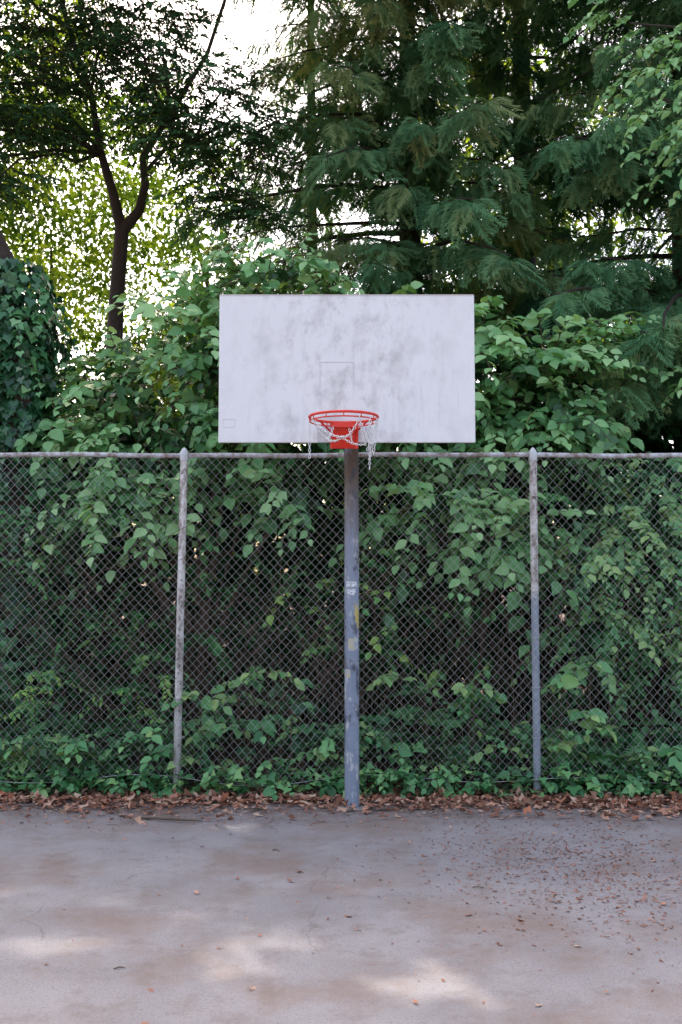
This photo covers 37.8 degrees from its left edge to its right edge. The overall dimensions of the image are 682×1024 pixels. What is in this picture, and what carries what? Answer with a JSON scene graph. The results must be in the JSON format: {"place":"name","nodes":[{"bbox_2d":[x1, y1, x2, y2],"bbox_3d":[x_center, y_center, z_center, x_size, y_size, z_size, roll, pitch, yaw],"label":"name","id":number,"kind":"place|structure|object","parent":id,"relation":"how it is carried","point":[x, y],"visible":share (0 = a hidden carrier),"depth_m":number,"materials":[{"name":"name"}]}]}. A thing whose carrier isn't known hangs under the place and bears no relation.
{"place":"outdoors","nodes":[
{"label":"outdoors","id":0,"kind":"place"},
{"bbox_2d":[0,0,340,724],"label":"tree","id":1,"kind":"object","parent":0,"point":[115,43],"visible":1,"depth_m":10.89,"materials":[{"name":"green plant"}]},
{"bbox_2d":[0,0,672,583],"label":"sky","id":2,"kind":"structure","parent":0,"point":[262,19],"materials":[{"name":"white"}]},
{"bbox_2d":[0,800,681,1023],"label":"asphalt court","id":3,"kind":"object","parent":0,"point":[117,911],"visible":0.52,"depth_m":5.04,"materials":[{"name":"grey asphalt"}]},
{"bbox_2d":[218,294,474,810],"bbox_3d":[0.042,0.334,7.054,1.495,3.817,1.088,3,-5,-36],"label":"basketball hoop","id":4,"kind":"object","parent":3,"relation":"on","point":[347,373],"visible":1,"depth_m":7.14,"materials":[{"name":"paint"}]},
{"bbox_2d":[1,584,681,804],"bbox_3d":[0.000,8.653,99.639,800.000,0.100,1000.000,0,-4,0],"label":"ground","id":5,"kind":"structure","parent":0,"point":[211,753],"depth_m":8.65,"materials":[{"name":"soil"}]},
{"bbox_2d":[0,231,102,768],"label":"ivy covered tree","id":6,"kind":"object","parent":5,"relation":"on","point":[31,343],"visible":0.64,"depth_m":9.14,"materials":[{"name":"green plant"}]},
{"bbox_2d":[7,233,439,751],"bbox_3d":[-1.492,-0.152,9.639,4.774,5.101,2.962,0,-4,0],"label":"hazel bush","id":7,"kind":"object","parent":5,"relation":"on","point":[113,428],"visible":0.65,"depth_m":9.19,"materials":[{"name":"green plant"}]},
{"bbox_2d":[215,0,420,662],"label":"cedar tree","id":8,"kind":"object","parent":5,"relation":"on","point":[298,83],"visible":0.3,"depth_m":15.84,"materials":[{"name":"green plant"}]},
{"bbox_2d":[0,0,671,640],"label":"distant trees","id":9,"kind":"object","parent":5,"relation":"on","point":[90,220],"visible":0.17,"depth_m":23.05,"materials":[{"name":"green plant"}]},
{"bbox_2d":[0,340,681,795],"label":"bramble thicket","id":10,"kind":"object","parent":5,"relation":"on","point":[124,684],"visible":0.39,"depth_m":9.47,"materials":[{"name":"green plant"}]},
{"bbox_2d":[0,661,681,801],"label":"undergrowth plants","id":11,"kind":"object","parent":5,"relation":"on","point":[568,680],"visible":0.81,"depth_m":8.10,"materials":[{"name":"green plant"}]},
{"bbox_2d":[0,447,681,794],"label":"chain link fence","id":12,"kind":"object","parent":5,"relation":"on","point":[184,455],"visible":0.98,"depth_m":8.06,"materials":[{"name":"metal"}]},
{"bbox_2d":[0,779,681,1023],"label":"leaf litter","id":13,"kind":"object","parent":5,"relation":"on","point":[300,799],"visible":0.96,"depth_m":7.52,"materials":[{"name":"brown plant"}]},
{"bbox_2d":[0,713,681,781],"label":"ground cover plants","id":14,"kind":"object","parent":5,"relation":"on","point":[455,762],"visible":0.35,"depth_m":8.36,"materials":[{"name":"green plant"}]},
{"bbox_2d":[167,0,583,699],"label":"cedar tree","id":15,"kind":"object","parent":5,"relation":"on","point":[407,130],"visible":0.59,"depth_m":12.13,"materials":[{"name":"green plant"}]},
{"bbox_2d":[322,0,672,629],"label":"cedar tree","id":16,"kind":"object","parent":5,"relation":"on","point":[546,207],"visible":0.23,"depth_m":13.62,"materials":[{"name":"green plant"}]},
{"bbox_2d":[327,281,681,746],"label":"hazel bush","id":17,"kind":"object","parent":5,"relation":"on","point":[558,424],"visible":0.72,"depth_m":9.02,"materials":[{"name":"green plant"}]},
{"bbox_2d":[473,0,681,621],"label":"cedar tree","id":18,"kind":"object","parent":5,"relation":"on","point":[632,284],"visible":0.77,"depth_m":11.33,"materials":[{"name":"green plant"}]},
{"bbox_2d":[511,458,681,747],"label":"bush","id":19,"kind":"object","parent":5,"relation":"on","point":[629,509],"visible":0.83,"depth_m":8.71,"materials":[{"name":"green plant"}]},
{"bbox_2d":[563,0,681,407],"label":"maple tree","id":20,"kind":"object","parent":5,"relation":"on","point":[640,119],"visible":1,"depth_m":9.42,"materials":[{"name":"green plant"}]}
]}

